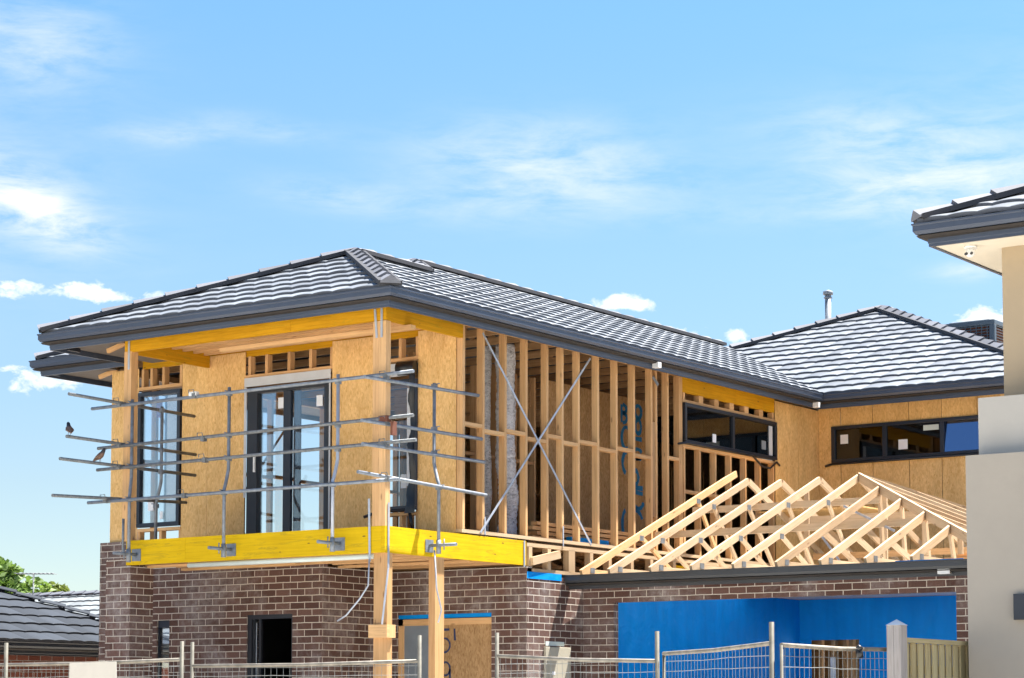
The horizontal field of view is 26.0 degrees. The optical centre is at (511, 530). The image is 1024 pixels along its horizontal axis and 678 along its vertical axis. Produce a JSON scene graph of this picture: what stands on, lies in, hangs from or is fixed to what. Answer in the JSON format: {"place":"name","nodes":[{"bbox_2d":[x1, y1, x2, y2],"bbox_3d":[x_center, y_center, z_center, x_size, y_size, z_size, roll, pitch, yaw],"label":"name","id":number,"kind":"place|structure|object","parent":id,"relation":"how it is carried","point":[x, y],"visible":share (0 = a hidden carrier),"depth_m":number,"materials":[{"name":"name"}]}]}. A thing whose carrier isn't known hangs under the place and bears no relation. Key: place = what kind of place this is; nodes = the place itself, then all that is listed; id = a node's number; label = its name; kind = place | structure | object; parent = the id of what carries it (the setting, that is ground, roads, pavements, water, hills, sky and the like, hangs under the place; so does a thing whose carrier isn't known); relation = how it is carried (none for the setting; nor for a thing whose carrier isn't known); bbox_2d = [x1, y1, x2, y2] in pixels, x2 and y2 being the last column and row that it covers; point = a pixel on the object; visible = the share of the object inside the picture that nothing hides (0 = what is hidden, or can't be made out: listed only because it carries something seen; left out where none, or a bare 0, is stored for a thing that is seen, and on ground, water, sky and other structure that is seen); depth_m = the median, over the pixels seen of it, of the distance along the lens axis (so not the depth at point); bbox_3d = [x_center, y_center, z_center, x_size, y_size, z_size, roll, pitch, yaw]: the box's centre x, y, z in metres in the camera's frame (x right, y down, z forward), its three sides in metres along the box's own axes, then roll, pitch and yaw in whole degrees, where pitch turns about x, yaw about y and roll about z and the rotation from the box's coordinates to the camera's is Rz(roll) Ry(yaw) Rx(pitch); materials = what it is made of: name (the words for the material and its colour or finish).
{"place":"outdoors","nodes":[
{"label":"outdoors","id":0,"kind":"place"},
{"bbox_2d":[0,586,98,677],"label":"red brick house","id":1,"kind":"structure","parent":0,"point":[32,630],"depth_m":34.48,"materials":[{"name":"tile"}]},
{"bbox_2d":[15,573,99,619],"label":"pale roofed house","id":2,"kind":"structure","parent":0,"point":[86,600],"depth_m":57.05,"materials":[{"name":"grey tile"}]},
{"bbox_2d":[0,0,1023,591],"label":"sky","id":3,"kind":"structure","parent":0,"point":[713,169],"materials":[{"name":"blue"}]},
{"bbox_2d":[911,183,1023,677],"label":"rendered house","id":4,"kind":"structure","parent":0,"point":[985,231],"depth_m":19.96,"materials":[{"name":"beige paint"}]},
{"label":"ground","id":5,"kind":"structure","parent":0,"visible":0},
{"bbox_2d":[4,643,7,677],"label":"fence stake","id":6,"kind":"object","parent":5,"relation":"on","point":[5,660],"visible":1,"depth_m":23.45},
{"bbox_2d":[0,556,55,593],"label":"leafy tree","id":7,"kind":"object","parent":5,"relation":"on","point":[9,578],"visible":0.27,"depth_m":72.09,"materials":[{"name":"green plant"}]},
{"bbox_2d":[35,581,69,592],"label":"leafy tree","id":8,"kind":"object","parent":5,"relation":"on","point":[60,587],"visible":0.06,"depth_m":79.80,"materials":[{"name":"green plant"}]},
{"bbox_2d":[0,641,183,677],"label":"temporary fence","id":9,"kind":"object","parent":5,"relation":"on","point":[180,659],"visible":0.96,"depth_m":23.09,"materials":[{"name":"metal"}]},
{"bbox_2d":[69,662,116,677],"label":"cream board","id":10,"kind":"object","parent":9,"relation":"hanging from","point":[94,670],"visible":1,"depth_m":23.27,"materials":[{"name":"beige plastic"}]},
{"bbox_2d":[29,247,1003,677],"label":"unfinished house","id":11,"kind":"structure","parent":5,"relation":"on","point":[803,485],"depth_m":28.77,"materials":[{"name":"brown wood"}]},
{"bbox_2d":[136,389,181,527],"bbox_3d":[-4.690,-0.957,29.536,0.775,1.815,0.070,-3,-6,35],"label":"window","id":12,"kind":"structure","parent":11,"relation":"in","point":[148,423],"depth_m":29.56,"materials":[{"name":"clear glass"}]},
{"bbox_2d":[158,620,169,677],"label":"window","id":13,"kind":"structure","parent":11,"relation":"in","point":[163,626],"depth_m":29.25,"materials":[{"name":"black glass"}]},
{"bbox_2d":[51,369,487,561],"bbox_3d":[-3.016,-0.697,26.905,5.154,2.080,2.581,-2,-5,29],"label":"guard rail","id":14,"kind":"object","parent":11,"relation":"attached to","point":[337,544],"visible":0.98,"depth_m":26.57,"materials":[{"name":"metal"}]},
{"bbox_2d":[65,422,73,433],"bbox_3d":[-5.400,-1.252,27.084,0.106,0.171,0.192,0,-5,2],"label":"bird","id":15,"kind":"object","parent":14,"relation":"on","point":[69,429],"visible":1,"depth_m":27.06},
{"bbox_2d":[93,448,106,461],"bbox_3d":[-5.115,-0.936,27.499,0.192,0.171,0.106,0,-5,-2],"label":"bird","id":16,"kind":"object","parent":14,"relation":"on","point":[99,456],"visible":1,"depth_m":27.46},
{"bbox_2d":[247,614,291,677],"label":"doorway","id":17,"kind":"structure","parent":11,"relation":"in","point":[252,619],"depth_m":28.31,"materials":[{"name":"black metal"}]},
{"bbox_2d":[243,369,331,533],"bbox_3d":[-2.842,-0.915,28.253,1.445,2.170,0.135,-3,-6,35],"label":"balcony door","id":18,"kind":"structure","parent":11,"relation":"in","point":[259,406],"depth_m":28.30,"materials":[{"name":"black metal"}]},
{"bbox_2d":[363,361,417,528],"bbox_3d":[-1.504,-1.013,27.202,0.809,2.087,0.224,-3,-6,35],"label":"window","id":19,"kind":"structure","parent":11,"relation":"in","point":[412,392],"depth_m":27.04,"materials":[{"name":"black metal"}]},
{"bbox_2d":[480,346,491,536],"bbox_3d":[-0.338,-1.102,28.825,0.167,2.606,0.121,0,-5,-3],"label":"insulated duct","id":20,"kind":"object","parent":11,"relation":"on","point":[488,463],"visible":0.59,"depth_m":28.80,"materials":[{"name":"metal"}]},
{"bbox_2d":[495,343,518,539],"bbox_3d":[-0.072,-1.110,28.716,0.300,2.608,0.311,-3,-6,35],"label":"insulated duct","id":21,"kind":"object","parent":11,"relation":"on","point":[512,500],"visible":0.55,"depth_m":28.64,"materials":[{"name":"metal"}]},
{"bbox_2d":[528,535,639,547],"bbox_3d":[1.044,0.177,29.442,0.095,0.045,2.850,-3,-6,35],"label":"timber board","id":22,"kind":"object","parent":11,"relation":"on","point":[555,538],"visible":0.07,"depth_m":28.56,"materials":[{"name":"brown wood"}]},
{"bbox_2d":[531,531,643,546],"bbox_3d":[1.130,0.126,29.569,0.095,0.045,2.950,-3,-6,35],"label":"timber board","id":23,"kind":"object","parent":22,"relation":"on","point":[538,533],"visible":0.36,"depth_m":28.97,"materials":[{"name":"brown wood"}]},
{"bbox_2d":[528,526,642,542],"bbox_3d":[1.044,0.054,29.452,0.095,0.045,2.850,-3,-6,35],"label":"timber board","id":24,"kind":"object","parent":23,"relation":"on","point":[582,533],"visible":0.43,"depth_m":29.20,"materials":[{"name":"brown wood"}]},
{"bbox_2d":[531,521,645,538],"bbox_3d":[1.130,0.002,29.579,0.095,0.045,2.950,-3,-6,35],"label":"timber board","id":25,"kind":"object","parent":24,"relation":"on","point":[568,527],"visible":0.36,"depth_m":29.26,"materials":[{"name":"brown wood"}]},
{"bbox_2d":[566,537,608,544],"bbox_3d":[0.998,0.143,29.201,0.080,0.065,0.900,-3,-6,35],"label":"blue wrap roll","id":26,"kind":"object","parent":11,"relation":"on","point":[603,542],"visible":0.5,"depth_m":29.10,"materials":[{"name":"blue plastic"}]},
{"bbox_2d":[677,402,780,468],"bbox_3d":[3.142,-1.346,32.011,0.096,0.726,2.958,-3,-6,35],"label":"window","id":27,"kind":"structure","parent":11,"relation":"in","point":[702,426],"depth_m":32.02,"materials":[{"name":"black glass"}]},
{"bbox_2d":[825,415,978,466],"bbox_3d":[6.143,-1.354,33.340,3.185,0.625,0.110,-3,-6,35],"label":"window","id":28,"kind":"structure","parent":11,"relation":"in","point":[949,436],"depth_m":33.48,"materials":[{"name":"black glass"}]},
{"bbox_2d":[945,319,1002,342],"bbox_3d":[8.092,-3.136,38.502,1.040,0.905,1.040,-3,-6,35],"label":"evaporative cooler","id":29,"kind":"object","parent":11,"relation":"on","point":[991,329],"visible":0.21,"depth_m":38.00,"materials":[{"name":"plastic"}]},
{"bbox_2d":[662,622,774,677],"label":"temporary fence","id":30,"kind":"object","parent":5,"relation":"on","point":[770,643],"visible":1,"depth_m":18.52,"materials":[{"name":"metal"}]},
{"bbox_2d":[780,643,886,677],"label":"temporary fence","id":31,"kind":"object","parent":5,"relation":"on","point":[823,647],"visible":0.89,"depth_m":18.22,"materials":[{"name":"metal"}]},
{"bbox_2d":[855,644,863,658],"bbox_3d":[2.906,1.010,18.557,0.069,0.122,0.104,-1,-5,12],"label":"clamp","id":32,"kind":"object","parent":31,"relation":"attached to","point":[859,652],"visible":1,"depth_m":18.55,"materials":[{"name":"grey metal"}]},
{"bbox_2d":[886,619,968,677],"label":"paling fence","id":33,"kind":"object","parent":5,"relation":"on","point":[906,657],"visible":0.8,"depth_m":19.32,"materials":[{"name":"grey wood"}]},
{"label":"driveway","id":34,"kind":"structure","parent":0,"visible":0},
{"bbox_2d":[190,635,421,677],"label":"temporary fence","id":35,"kind":"object","parent":34,"relation":"on","point":[418,661],"visible":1,"depth_m":22.68,"materials":[{"name":"metal"}]},
{"bbox_2d":[495,631,659,677],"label":"temporary fence","id":36,"kind":"object","parent":34,"relation":"on","point":[656,660],"visible":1,"depth_m":20.75,"materials":[{"name":"metal"}]}
]}

